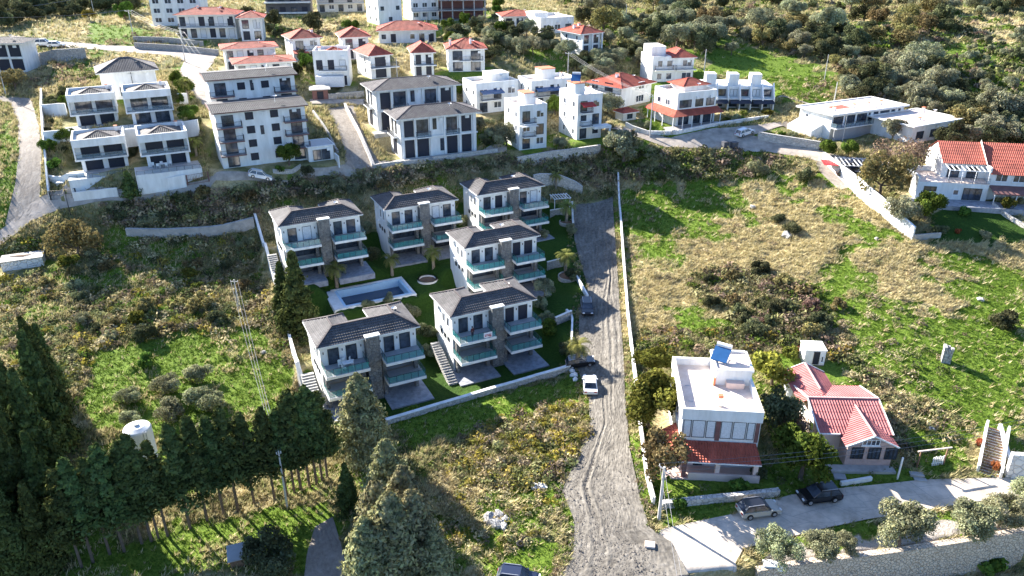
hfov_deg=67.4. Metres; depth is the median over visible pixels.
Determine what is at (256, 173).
parked car
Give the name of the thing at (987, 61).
hill tree
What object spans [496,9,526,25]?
red roof house
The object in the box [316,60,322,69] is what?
shuttered window
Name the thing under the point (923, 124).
flat roof house
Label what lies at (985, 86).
hill tree
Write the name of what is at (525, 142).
glass door
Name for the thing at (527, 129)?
window
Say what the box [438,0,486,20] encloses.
unfinished building
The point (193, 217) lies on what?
bank bush
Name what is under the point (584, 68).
garden tree
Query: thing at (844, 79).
hill tree
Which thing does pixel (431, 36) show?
shuttered window
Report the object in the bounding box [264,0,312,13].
dark modern house
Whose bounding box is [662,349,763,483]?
white terrace house
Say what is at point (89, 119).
shuttered window
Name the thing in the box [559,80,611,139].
flat roof house
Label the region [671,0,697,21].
hill tree
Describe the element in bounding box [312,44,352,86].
flat roof house
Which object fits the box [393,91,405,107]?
glass door
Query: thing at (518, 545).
tyre
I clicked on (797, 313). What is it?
bramble undergrowth
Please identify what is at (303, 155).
glass door
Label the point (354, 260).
glass door
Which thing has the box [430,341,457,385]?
stone stairs
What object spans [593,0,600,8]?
hill tree
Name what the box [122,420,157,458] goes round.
water tank
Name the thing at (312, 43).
window
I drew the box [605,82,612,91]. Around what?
glass door
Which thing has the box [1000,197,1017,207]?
bush
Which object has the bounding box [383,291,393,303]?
bush
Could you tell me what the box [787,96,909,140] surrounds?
flat roof house
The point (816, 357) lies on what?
door
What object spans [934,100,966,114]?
hill tree
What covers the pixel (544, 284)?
olive tree
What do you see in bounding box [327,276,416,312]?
swimming pool
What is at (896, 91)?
hill tree
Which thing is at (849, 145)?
pine tree
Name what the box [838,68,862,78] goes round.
hill tree
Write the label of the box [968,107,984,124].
hill tree
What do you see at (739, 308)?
field bush
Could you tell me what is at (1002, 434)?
wall
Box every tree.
[0,0,9,10]
[0,5,6,19]
[0,12,14,27]
[0,68,29,88]
[6,0,31,18]
[6,9,25,23]
[19,0,49,12]
[24,5,45,20]
[37,3,56,15]
[38,218,103,256]
[55,0,78,13]
[57,6,73,17]
[64,3,85,14]
[74,0,89,8]
[81,9,97,20]
[88,0,113,10]
[112,1,133,19]
[119,0,141,11]
[175,78,193,97]
[188,137,201,156]
[239,5,254,12]
[239,523,296,575]
[264,9,282,26]
[264,21,273,33]
[272,26,284,37]
[275,142,301,165]
[301,11,322,30]
[322,260,346,287]
[340,19,359,27]
[381,253,399,275]
[422,245,440,269]
[440,18,455,31]
[443,23,468,35]
[443,31,455,40]
[446,33,463,41]
[459,12,469,23]
[461,23,471,33]
[468,16,483,27]
[471,23,483,33]
[476,15,486,20]
[480,35,493,45]
[481,25,495,36]
[485,44,502,59]
[487,29,505,45]
[491,5,501,10]
[491,11,498,18]
[492,0,504,5]
[492,122,515,145]
[493,21,506,30]
[497,28,509,43]
[499,35,504,45]
[501,20,514,28]
[503,34,523,49]
[506,25,518,37]
[508,24,524,34]
[511,36,529,54]
[518,18,536,37]
[526,35,542,54]
[531,25,554,40]
[534,277,555,296]
[542,39,550,50]
[546,94,559,114]
[549,39,560,45]
[550,171,562,188]
[553,39,578,55]
[555,248,576,273]
[556,199,576,221]
[565,336,592,359]
[566,54,587,68]
[574,7,591,21]
[577,50,590,63]
[578,64,589,75]
[583,0,595,8]
[585,63,610,77]
[589,5,623,28]
[589,48,606,56]
[590,56,600,63]
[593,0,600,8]
[594,57,614,66]
[597,0,625,10]
[598,28,616,42]
[599,52,618,62]
[602,92,624,114]
[602,129,637,161]
[608,47,628,59]
[613,21,625,29]
[614,10,631,23]
[617,26,633,39]
[620,38,633,47]
[625,41,641,54]
[625,367,677,428]
[627,35,641,42]
[630,346,676,369]
[632,20,645,31]
[632,54,640,67]
[635,47,642,54]
[636,38,649,46]
[637,425,691,482]
[639,12,649,17]
[640,17,664,36]
[642,0,662,8]
[645,8,652,14]
[649,11,657,18]
[649,12,676,25]
[656,4,669,11]
[658,0,676,5]
[660,22,689,46]
[667,7,695,23]
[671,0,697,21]
[682,0,701,10]
[683,21,712,46]
[692,14,723,24]
[693,26,717,52]
[696,5,722,19]
[709,22,728,37]
[714,0,728,7]
[720,9,733,16]
[721,15,737,27]
[724,42,739,54]
[729,0,746,6]
[729,15,747,28]
[738,26,754,38]
[745,7,775,27]
[749,26,779,42]
[750,350,795,387]
[751,27,773,45]
[753,522,805,573]
[760,383,804,430]
[765,0,780,4]
[766,18,787,34]
[770,422,838,483]
[774,37,795,49]
[777,0,797,12]
[779,416,811,432]
[782,20,802,33]
[784,12,809,27]
[787,0,807,11]
[787,29,810,47]
[791,12,802,16]
[794,22,818,34]
[795,44,813,56]
[800,529,840,563]
[804,12,824,25]
[806,38,822,50]
[807,0,817,7]
[809,25,833,42]
[815,6,849,25]
[815,36,844,57]
[817,25,834,33]
[819,139,837,153]
[828,54,846,63]
[832,22,849,34]
[834,2,845,10]
[836,37,844,44]
[836,530,858,558]
[837,72,851,82]
[838,58,859,66]
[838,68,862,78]
[838,74,861,85]
[840,0,863,11]
[840,44,862,57]
[840,139,859,156]
[841,80,861,91]
[842,24,871,47]
[843,64,859,71]
[845,83,870,97]
[848,4,880,21]
[854,43,869,54]
[856,56,875,65]
[856,61,892,80]
[856,148,919,195]
[857,78,879,96]
[861,0,887,6]
[861,46,883,56]
[862,20,876,29]
[863,25,888,39]
[866,7,889,23]
[867,76,894,95]
[870,136,935,169]
[874,69,898,83]
[875,496,939,549]
[879,54,899,66]
[879,83,901,96]
[881,118,907,138]
[882,195,923,218]
[889,29,920,45]
[889,50,902,58]
[890,11,918,30]
[891,66,910,80]
[893,49,927,70]
[894,22,915,31]
[894,78,902,86]
[896,3,921,17]
[900,76,919,84]
[902,40,945,57]
[903,79,938,98]
[906,94,931,107]
[907,0,924,10]
[909,69,924,77]
[913,13,938,30]
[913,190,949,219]
[917,64,960,87]
[918,0,948,12]
[920,55,955,70]
[924,94,946,106]
[925,100,948,112]
[928,3,955,21]
[931,90,959,102]
[933,119,969,141]
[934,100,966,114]
[937,18,963,31]
[938,86,955,92]
[940,0,962,6]
[943,89,966,101]
[944,104,991,124]
[945,77,970,88]
[950,79,971,92]
[950,495,1003,544]
[958,51,974,61]
[958,99,988,110]
[960,91,978,102]
[962,123,986,141]
[963,0,991,6]
[965,44,977,49]
[966,50,979,56]
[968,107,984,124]
[970,67,986,80]
[972,124,1005,142]
[973,2,985,12]
[973,114,1005,128]
[974,61,984,67]
[975,5,990,13]
[975,86,1015,108]
[977,492,1023,529]
[979,78,990,82]
[980,35,993,41]
[980,59,990,65]
[980,82,999,90]
[980,110,1007,121]
[983,55,991,58]
[985,71,995,79]
[985,101,999,113]
[987,45,995,50]
[991,0,1011,14]
[997,122,1021,140]
[998,94,1023,116]
[998,105,1023,121]
[999,48,1008,54]
[1000,0,1016,7]
[1001,76,1019,87]
[1003,61,1015,68]
[1003,115,1018,121]
[1005,121,1014,140]
[1007,32,1020,38]
[1007,476,1023,496]
[1010,46,1023,59]
[1011,121,1022,140]
[1012,123,1023,143]
[1014,0,1023,7]
[1014,27,1023,34]
[1016,34,1023,41]
[1016,66,1023,73]
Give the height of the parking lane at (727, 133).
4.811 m
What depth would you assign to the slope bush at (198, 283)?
127.53 m
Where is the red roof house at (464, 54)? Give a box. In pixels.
[443,37,487,71]
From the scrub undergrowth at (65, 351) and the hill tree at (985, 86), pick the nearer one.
the scrub undergrowth at (65, 351)
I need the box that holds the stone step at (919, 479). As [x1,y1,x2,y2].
[913,477,926,481]
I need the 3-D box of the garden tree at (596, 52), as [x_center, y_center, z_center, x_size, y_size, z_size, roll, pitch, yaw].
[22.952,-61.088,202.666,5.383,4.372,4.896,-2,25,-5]
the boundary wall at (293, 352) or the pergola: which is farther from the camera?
the pergola
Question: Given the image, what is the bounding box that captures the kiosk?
[309,85,329,99]
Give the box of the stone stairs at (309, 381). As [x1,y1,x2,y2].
[301,372,323,407]
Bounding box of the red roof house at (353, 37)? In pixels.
[334,26,370,58]
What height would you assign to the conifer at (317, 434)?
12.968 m
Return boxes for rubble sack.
[570,372,577,376]
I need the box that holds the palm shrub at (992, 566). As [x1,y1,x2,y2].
[977,557,1008,575]
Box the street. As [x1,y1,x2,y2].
[0,144,506,243]
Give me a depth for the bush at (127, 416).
95.86 m
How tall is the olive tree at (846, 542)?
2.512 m
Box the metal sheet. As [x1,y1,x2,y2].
[762,559,783,571]
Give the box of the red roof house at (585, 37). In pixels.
[557,22,604,54]
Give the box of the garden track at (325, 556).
[304,517,346,575]
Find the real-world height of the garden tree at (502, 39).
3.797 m
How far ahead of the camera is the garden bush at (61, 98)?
165.60 m
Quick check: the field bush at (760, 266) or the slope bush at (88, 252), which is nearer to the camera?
the field bush at (760, 266)
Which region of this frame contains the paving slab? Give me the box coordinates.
[833,473,846,480]
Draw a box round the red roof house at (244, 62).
[229,53,296,81]
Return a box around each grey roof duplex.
[360,75,461,137]
[383,101,481,164]
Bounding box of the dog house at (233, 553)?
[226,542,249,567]
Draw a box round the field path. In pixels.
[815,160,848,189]
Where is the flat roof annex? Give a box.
[304,138,339,167]
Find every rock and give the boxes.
[483,511,493,520]
[486,518,500,529]
[494,509,503,517]
[499,522,507,530]
[500,515,510,522]
[781,231,791,238]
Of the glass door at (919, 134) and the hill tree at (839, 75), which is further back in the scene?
the hill tree at (839, 75)
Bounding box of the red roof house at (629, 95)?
[584,72,656,107]
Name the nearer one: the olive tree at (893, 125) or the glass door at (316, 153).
the glass door at (316, 153)
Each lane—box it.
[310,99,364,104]
[717,95,809,140]
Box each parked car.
[35,38,48,45]
[46,40,65,46]
[248,168,271,180]
[497,563,540,575]
[565,354,594,368]
[580,296,593,314]
[582,374,597,394]
[734,127,755,136]
[735,496,781,520]
[795,481,843,505]
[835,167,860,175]
[840,160,861,168]
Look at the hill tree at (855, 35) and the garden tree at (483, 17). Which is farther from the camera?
the garden tree at (483, 17)
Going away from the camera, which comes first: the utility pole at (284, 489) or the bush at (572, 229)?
the utility pole at (284, 489)
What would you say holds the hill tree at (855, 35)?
on the hillside
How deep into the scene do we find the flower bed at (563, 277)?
134.32 m
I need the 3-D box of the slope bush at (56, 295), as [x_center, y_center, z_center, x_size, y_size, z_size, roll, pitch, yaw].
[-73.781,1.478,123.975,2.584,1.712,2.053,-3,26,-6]
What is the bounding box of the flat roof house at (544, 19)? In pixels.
[525,10,573,32]
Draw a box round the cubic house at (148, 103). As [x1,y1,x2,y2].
[121,80,181,146]
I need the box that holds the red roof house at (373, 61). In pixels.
[352,43,399,78]
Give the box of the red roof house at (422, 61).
[407,40,436,75]
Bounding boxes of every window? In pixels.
[0,45,7,56]
[0,59,10,70]
[7,45,21,56]
[11,59,24,69]
[79,115,96,125]
[80,146,100,156]
[85,159,103,169]
[100,113,114,123]
[103,144,122,154]
[108,157,125,167]
[145,141,163,152]
[150,155,166,164]
[153,8,160,13]
[155,18,162,22]
[166,8,172,12]
[166,139,184,149]
[167,17,174,22]
[171,153,186,162]
[181,29,187,37]
[188,17,194,25]
[198,17,204,25]
[200,29,206,37]
[209,28,216,37]
[217,16,223,25]
[227,16,233,25]
[228,28,234,36]
[228,62,234,69]
[237,51,243,56]
[237,82,244,89]
[243,31,250,39]
[245,112,253,119]
[247,126,255,133]
[249,139,257,146]
[251,152,259,159]
[253,20,259,28]
[261,80,268,87]
[270,109,277,117]
[271,123,279,130]
[273,136,281,143]
[280,7,285,11]
[302,7,307,11]
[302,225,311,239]
[309,40,317,45]
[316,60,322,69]
[327,60,334,69]
[339,60,345,65]
[358,38,365,45]
[369,109,372,125]
[375,57,385,66]
[376,68,386,77]
[380,92,390,108]
[381,34,386,39]
[381,112,389,129]
[391,34,395,41]
[393,138,397,154]
[404,121,413,137]
[405,140,414,157]
[415,55,420,63]
[416,66,421,75]
[417,138,429,156]
[426,54,430,63]
[426,66,431,74]
[429,33,433,41]
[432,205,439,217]
[441,87,450,101]
[442,311,444,323]
[446,316,448,328]
[447,135,457,152]
[461,115,470,130]
[462,134,471,151]
[494,101,501,107]
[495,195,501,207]
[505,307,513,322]
[507,87,514,93]
[513,242,519,255]
[514,263,530,269]
[518,304,526,319]
[522,127,529,132]
[524,240,531,253]
[530,190,536,201]
[536,110,543,117]
[536,137,543,144]
[554,24,559,29]
[580,115,586,121]
[591,80,598,89]
[591,129,598,134]
[635,94,643,102]
[656,73,661,79]
[657,60,662,67]
[664,98,669,105]
[665,73,671,79]
[667,60,672,66]
[675,398,678,420]
[681,72,690,77]
[682,60,691,66]
[682,420,691,436]
[691,420,705,437]
[705,421,715,437]
[719,421,732,438]
[730,89,737,95]
[731,422,746,439]
[746,423,755,439]
[752,89,759,95]
[808,419,813,432]
[861,440,880,446]
[952,190,958,195]
[994,175,1008,182]
[1011,176,1023,182]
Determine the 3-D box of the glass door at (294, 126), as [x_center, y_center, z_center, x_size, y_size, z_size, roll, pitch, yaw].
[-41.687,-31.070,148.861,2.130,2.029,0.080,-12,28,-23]
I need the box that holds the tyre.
[516,540,524,547]
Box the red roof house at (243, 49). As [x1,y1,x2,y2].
[218,39,278,69]
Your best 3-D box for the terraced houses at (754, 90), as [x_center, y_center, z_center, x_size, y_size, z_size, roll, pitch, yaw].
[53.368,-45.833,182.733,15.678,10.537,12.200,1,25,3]
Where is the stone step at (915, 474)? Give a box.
[909,471,924,477]
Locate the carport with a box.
[821,157,867,166]
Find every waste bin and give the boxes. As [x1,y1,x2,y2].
[721,141,729,147]
[730,141,738,148]
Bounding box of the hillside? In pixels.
[0,0,1023,575]
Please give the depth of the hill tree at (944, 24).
228.39 m
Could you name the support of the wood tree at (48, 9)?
on the hillside
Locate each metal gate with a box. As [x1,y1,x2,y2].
[48,188,75,199]
[185,171,209,184]
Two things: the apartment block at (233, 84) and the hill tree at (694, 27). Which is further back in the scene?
the hill tree at (694, 27)
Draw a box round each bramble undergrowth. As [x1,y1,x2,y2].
[94,148,621,227]
[601,144,792,181]
[629,324,871,376]
[686,261,839,334]
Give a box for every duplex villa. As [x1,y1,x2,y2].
[268,199,374,286]
[302,301,433,422]
[370,185,461,267]
[429,277,548,386]
[445,219,551,296]
[460,172,554,241]
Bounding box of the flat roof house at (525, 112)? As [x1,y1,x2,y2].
[504,89,546,149]
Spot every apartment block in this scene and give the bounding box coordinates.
[198,65,297,118]
[204,94,310,168]
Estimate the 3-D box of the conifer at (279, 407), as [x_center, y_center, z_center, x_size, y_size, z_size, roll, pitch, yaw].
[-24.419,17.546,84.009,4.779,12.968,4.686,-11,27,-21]
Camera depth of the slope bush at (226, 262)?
133.93 m
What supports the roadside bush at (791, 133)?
on the hillside
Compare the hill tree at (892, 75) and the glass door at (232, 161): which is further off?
the hill tree at (892, 75)
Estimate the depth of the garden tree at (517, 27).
216.22 m
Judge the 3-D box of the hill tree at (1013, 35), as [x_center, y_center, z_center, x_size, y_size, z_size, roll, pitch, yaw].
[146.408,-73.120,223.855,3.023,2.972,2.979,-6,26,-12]
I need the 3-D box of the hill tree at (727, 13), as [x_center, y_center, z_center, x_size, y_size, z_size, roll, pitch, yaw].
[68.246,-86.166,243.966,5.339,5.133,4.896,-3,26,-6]
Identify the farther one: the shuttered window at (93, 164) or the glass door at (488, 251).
the shuttered window at (93, 164)
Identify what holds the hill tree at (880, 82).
on the hillside
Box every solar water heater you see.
[571,72,580,81]
[710,341,732,364]
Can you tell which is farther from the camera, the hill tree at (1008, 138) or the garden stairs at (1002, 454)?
the hill tree at (1008, 138)
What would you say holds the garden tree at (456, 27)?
on the hillside
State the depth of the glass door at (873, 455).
87.63 m
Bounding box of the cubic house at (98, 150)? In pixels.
[69,125,133,195]
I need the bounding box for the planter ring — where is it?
[417,274,437,284]
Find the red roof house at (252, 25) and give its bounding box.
[235,10,266,40]
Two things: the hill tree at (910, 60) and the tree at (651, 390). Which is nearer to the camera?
the tree at (651, 390)
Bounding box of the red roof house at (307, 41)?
[281,28,322,61]
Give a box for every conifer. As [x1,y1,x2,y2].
[0,357,49,430]
[0,400,22,459]
[0,426,38,519]
[0,475,23,518]
[0,488,35,575]
[6,367,76,473]
[15,328,86,456]
[16,315,68,404]
[17,480,74,575]
[19,429,52,525]
[22,325,85,449]
[31,322,73,408]
[35,468,88,567]
[45,456,107,562]
[75,456,122,555]
[85,442,138,552]
[105,440,149,544]
[113,433,170,541]
[119,171,142,200]
[131,457,165,538]
[133,439,185,536]
[155,421,209,528]
[178,414,222,521]
[188,414,235,514]
[208,405,247,511]
[230,411,266,504]
[246,406,292,499]
[267,407,297,495]
[268,261,296,335]
[271,400,311,492]
[274,250,320,347]
[277,388,316,489]
[291,391,319,487]
[296,384,336,484]
[306,391,338,480]
[308,390,345,477]
[330,462,361,520]
[333,372,401,473]
[337,514,389,575]
[348,478,385,540]
[353,438,409,516]
[365,489,425,575]
[385,464,446,539]
[401,488,457,575]
[416,529,462,575]
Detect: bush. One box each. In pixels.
[36,276,55,287]
[41,95,66,106]
[43,127,51,130]
[46,157,60,168]
[46,291,63,299]
[52,128,74,141]
[56,85,73,96]
[56,254,80,266]
[57,95,67,105]
[58,146,68,151]
[63,278,83,290]
[64,265,80,275]
[70,290,87,301]
[73,311,89,323]
[82,248,100,256]
[90,322,100,333]
[97,259,114,271]
[104,318,117,327]
[104,330,116,339]
[112,385,140,402]
[114,210,127,220]
[118,410,141,424]
[121,201,130,208]
[126,310,144,323]
[130,324,158,343]
[134,296,155,312]
[135,212,159,227]
[137,352,153,369]
[148,372,180,392]
[153,396,184,423]
[155,210,167,217]
[156,321,177,331]
[164,297,185,307]
[168,70,181,81]
[169,210,183,219]
[170,88,178,102]
[173,76,195,92]
[176,92,183,102]
[178,191,198,206]
[180,267,201,277]
[182,213,197,222]
[182,257,202,266]
[182,364,213,382]
[182,385,226,412]
[187,116,202,125]
[187,290,216,312]
[190,281,203,289]
[193,185,210,199]
[205,310,225,324]
[215,214,231,223]
[219,256,233,268]
[233,268,249,274]
[235,235,253,247]
[235,279,251,289]
[241,189,259,203]
[275,165,284,171]
[275,192,291,199]
[293,63,301,71]
[296,184,314,198]
[297,48,312,63]
[298,53,312,66]
[300,165,314,175]
[305,61,313,71]
[316,189,330,200]
[328,177,346,191]
[344,182,359,195]
[360,220,371,233]
[361,299,374,306]
[363,246,380,260]
[366,182,374,188]
[375,178,389,186]
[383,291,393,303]
[404,303,421,316]
[415,323,437,337]
[422,343,434,356]
[456,81,462,97]
[456,214,468,225]
[476,117,485,127]
[478,133,488,138]
[482,139,493,144]
[484,118,494,124]
[484,127,497,138]
[493,134,504,144]
[533,295,547,310]
[539,228,549,237]
[539,310,554,323]
[541,317,556,335]
[552,137,570,147]
[558,342,571,354]
[564,268,579,281]
[565,223,577,234]
[637,120,651,127]
[643,153,656,157]
[672,496,687,509]
[702,273,719,281]
[702,295,720,306]
[721,269,743,280]
[725,293,747,306]
[727,477,750,491]
[732,114,740,118]
[732,302,746,312]
[737,311,750,324]
[738,317,771,336]
[740,110,747,115]
[746,160,770,174]
[749,463,767,479]
[750,260,771,275]
[752,296,765,309]
[760,298,787,313]
[761,109,774,114]
[764,314,774,326]
[769,213,785,222]
[770,324,785,334]
[772,272,792,284]
[781,220,801,233]
[781,345,798,360]
[786,298,794,307]
[787,131,797,136]
[794,284,820,296]
[796,166,815,181]
[800,321,822,336]
[802,298,820,312]
[807,311,833,331]
[830,296,847,310]
[932,225,949,233]
[958,205,971,215]
[975,438,985,445]
[979,230,991,238]
[987,309,1018,330]
[991,461,1000,470]
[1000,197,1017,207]
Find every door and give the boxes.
[74,101,92,112]
[95,99,113,110]
[130,98,148,109]
[135,112,151,123]
[150,96,168,108]
[155,111,170,121]
[179,17,185,25]
[190,29,197,37]
[208,17,214,25]
[214,83,226,95]
[219,28,225,37]
[221,115,233,126]
[223,129,235,140]
[225,143,238,153]
[226,51,232,58]
[228,156,240,167]
[241,20,248,28]
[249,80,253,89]
[254,31,261,39]
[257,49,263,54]
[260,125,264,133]
[279,78,290,90]
[287,228,297,241]
[289,108,300,119]
[291,7,296,11]
[291,122,302,132]
[292,135,304,146]
[294,248,315,255]
[295,41,303,49]
[295,149,305,159]
[301,266,317,271]
[313,149,321,160]
[317,91,323,98]
[319,5,324,11]
[321,149,330,159]
[327,347,339,364]
[333,221,342,234]
[336,241,357,249]
[338,258,358,265]
[345,39,352,47]
[345,343,357,359]
[346,219,355,232]
[357,4,361,10]
[383,335,394,351]
[389,230,414,238]
[390,247,414,253]
[392,211,399,224]
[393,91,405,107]
[399,331,410,348]
[404,209,412,222]
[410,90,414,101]
[416,119,428,135]
[419,33,424,41]
[425,89,435,103]
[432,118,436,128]
[433,224,450,231]
[434,241,449,246]
[440,138,443,149]
[443,203,450,216]
[446,116,456,132]
[453,51,462,59]
[453,62,462,70]
[458,317,467,332]
[468,271,492,277]
[471,50,480,59]
[471,62,480,70]
[471,249,479,263]
[473,314,482,329]
[480,102,487,112]
[480,215,501,222]
[483,197,490,209]
[485,247,492,260]
[520,191,526,202]
[521,210,535,216]
[522,111,529,121]
[522,138,529,148]
[536,123,543,134]
[550,84,558,93]
[579,128,585,138]
[580,101,587,111]
[584,35,588,43]
[592,113,598,123]
[593,34,597,42]
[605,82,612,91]
[678,116,688,124]
[679,99,691,107]
[692,115,699,123]
[695,98,703,106]
[703,113,712,121]
[706,97,714,105]
[718,89,725,95]
[729,100,744,106]
[741,89,748,95]
[751,100,766,106]
[764,89,771,96]
[812,352,820,364]
[832,116,843,126]
[844,114,855,124]
[850,447,864,458]
[856,113,866,122]
[867,447,881,458]
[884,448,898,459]
[915,131,923,139]
[923,186,936,190]
[929,129,936,136]
[946,166,959,176]
[961,188,982,200]
[965,167,979,177]
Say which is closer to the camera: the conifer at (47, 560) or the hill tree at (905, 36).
the conifer at (47, 560)
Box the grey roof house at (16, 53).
[0,35,40,71]
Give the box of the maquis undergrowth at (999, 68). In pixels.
[556,0,1023,109]
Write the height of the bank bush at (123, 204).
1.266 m
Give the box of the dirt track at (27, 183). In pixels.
[0,96,41,224]
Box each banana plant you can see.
[36,138,57,152]
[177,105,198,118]
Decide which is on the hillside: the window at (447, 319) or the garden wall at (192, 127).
the garden wall at (192, 127)
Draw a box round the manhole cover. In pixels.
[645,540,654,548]
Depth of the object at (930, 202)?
132.50 m
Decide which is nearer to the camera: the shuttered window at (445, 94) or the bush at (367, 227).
the bush at (367, 227)
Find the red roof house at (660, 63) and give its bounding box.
[640,43,697,81]
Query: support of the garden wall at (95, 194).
on the hillside
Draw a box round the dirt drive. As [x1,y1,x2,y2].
[328,105,379,169]
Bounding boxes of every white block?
[149,0,207,25]
[366,0,401,24]
[403,0,439,19]
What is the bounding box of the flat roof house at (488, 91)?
[462,69,517,113]
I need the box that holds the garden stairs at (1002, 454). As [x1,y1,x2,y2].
[976,420,1010,478]
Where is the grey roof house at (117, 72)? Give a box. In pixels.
[93,56,158,99]
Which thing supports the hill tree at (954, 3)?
on the hillside
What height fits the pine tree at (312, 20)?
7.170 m
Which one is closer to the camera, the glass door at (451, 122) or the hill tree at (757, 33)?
the glass door at (451, 122)
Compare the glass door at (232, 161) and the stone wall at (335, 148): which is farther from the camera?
the stone wall at (335, 148)
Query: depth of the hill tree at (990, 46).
212.45 m
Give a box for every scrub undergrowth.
[0,232,297,407]
[23,17,848,101]
[394,365,916,491]
[424,462,560,559]
[434,398,594,493]
[624,175,1023,382]
[835,289,977,463]
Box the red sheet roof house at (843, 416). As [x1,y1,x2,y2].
[784,362,903,479]
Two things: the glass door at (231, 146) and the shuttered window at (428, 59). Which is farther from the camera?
the shuttered window at (428, 59)
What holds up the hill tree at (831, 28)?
on the hillside
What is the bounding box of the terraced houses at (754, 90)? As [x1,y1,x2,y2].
[700,72,774,109]
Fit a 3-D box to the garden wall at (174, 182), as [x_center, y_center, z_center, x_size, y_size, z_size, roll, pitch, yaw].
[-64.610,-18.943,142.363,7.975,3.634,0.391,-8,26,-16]
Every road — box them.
[0,34,216,106]
[561,197,688,575]
[604,126,889,164]
[658,478,1015,572]
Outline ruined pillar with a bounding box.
[940,344,954,363]
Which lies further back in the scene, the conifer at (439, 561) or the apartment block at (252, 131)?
the apartment block at (252, 131)
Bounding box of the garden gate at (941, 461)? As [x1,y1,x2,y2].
[916,447,952,467]
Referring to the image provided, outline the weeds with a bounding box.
[549,192,662,575]
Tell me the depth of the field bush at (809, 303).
116.96 m
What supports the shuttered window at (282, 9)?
in the dark modern house at (293, 6)
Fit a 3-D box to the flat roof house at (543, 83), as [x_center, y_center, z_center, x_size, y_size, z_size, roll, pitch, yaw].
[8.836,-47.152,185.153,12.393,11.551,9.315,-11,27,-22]
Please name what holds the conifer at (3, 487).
on the hillside
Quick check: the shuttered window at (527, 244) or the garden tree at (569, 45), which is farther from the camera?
the garden tree at (569, 45)
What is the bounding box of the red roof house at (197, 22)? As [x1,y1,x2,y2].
[173,6,243,38]
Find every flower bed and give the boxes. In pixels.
[558,271,580,282]
[559,219,571,226]
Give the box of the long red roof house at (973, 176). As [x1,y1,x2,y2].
[908,140,1023,215]
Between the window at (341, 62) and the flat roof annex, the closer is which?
the flat roof annex
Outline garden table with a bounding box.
[342,359,353,365]
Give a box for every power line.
[0,10,125,17]
[230,280,280,450]
[567,53,647,94]
[660,419,1023,470]
[660,467,681,575]
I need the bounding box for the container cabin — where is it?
[799,340,827,364]
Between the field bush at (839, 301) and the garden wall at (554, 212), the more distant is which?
the garden wall at (554, 212)
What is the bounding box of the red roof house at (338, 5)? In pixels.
[316,0,363,11]
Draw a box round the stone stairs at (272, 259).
[267,254,278,274]
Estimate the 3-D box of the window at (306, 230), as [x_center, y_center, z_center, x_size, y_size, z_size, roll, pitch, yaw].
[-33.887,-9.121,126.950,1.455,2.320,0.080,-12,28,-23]
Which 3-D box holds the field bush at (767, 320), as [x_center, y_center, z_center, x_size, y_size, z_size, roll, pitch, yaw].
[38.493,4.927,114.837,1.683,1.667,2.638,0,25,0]
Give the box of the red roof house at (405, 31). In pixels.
[376,20,437,42]
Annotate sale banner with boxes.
[484,332,491,337]
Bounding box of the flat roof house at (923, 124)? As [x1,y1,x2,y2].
[867,106,963,142]
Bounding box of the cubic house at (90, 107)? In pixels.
[65,84,118,129]
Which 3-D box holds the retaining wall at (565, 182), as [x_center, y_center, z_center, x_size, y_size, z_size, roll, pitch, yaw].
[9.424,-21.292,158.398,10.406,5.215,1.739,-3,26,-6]
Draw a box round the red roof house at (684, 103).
[645,77,723,134]
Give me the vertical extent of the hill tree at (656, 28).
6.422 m
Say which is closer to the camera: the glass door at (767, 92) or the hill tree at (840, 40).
the glass door at (767, 92)
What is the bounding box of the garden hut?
[613,107,638,120]
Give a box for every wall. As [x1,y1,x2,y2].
[38,48,86,64]
[40,88,50,198]
[41,103,67,116]
[42,129,70,142]
[48,172,83,183]
[72,188,118,200]
[125,217,254,238]
[133,36,203,46]
[134,42,218,54]
[142,174,186,194]
[173,93,188,104]
[183,119,199,136]
[254,213,298,362]
[272,164,300,173]
[295,362,302,386]
[312,110,338,152]
[328,91,363,98]
[344,103,374,167]
[372,157,428,167]
[385,365,570,424]
[433,148,497,158]
[517,144,600,164]
[533,173,582,193]
[547,258,562,270]
[550,208,564,217]
[555,310,571,324]
[566,309,572,341]
[571,201,573,222]
[576,275,588,295]
[617,172,654,504]
[625,122,645,133]
[646,115,768,134]
[662,487,780,509]
[755,527,1023,575]
[758,131,820,149]
[822,152,915,239]
[839,476,872,485]
[913,232,941,240]
[992,202,1023,227]
[998,423,1010,462]
[1003,452,1023,478]
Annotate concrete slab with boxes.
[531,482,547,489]
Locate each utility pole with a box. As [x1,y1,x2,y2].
[176,33,185,61]
[230,279,238,307]
[276,451,287,507]
[649,96,652,136]
[657,464,669,519]
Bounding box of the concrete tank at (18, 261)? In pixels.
[0,250,45,271]
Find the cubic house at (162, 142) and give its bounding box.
[134,120,202,193]
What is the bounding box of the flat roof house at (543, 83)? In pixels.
[518,66,571,101]

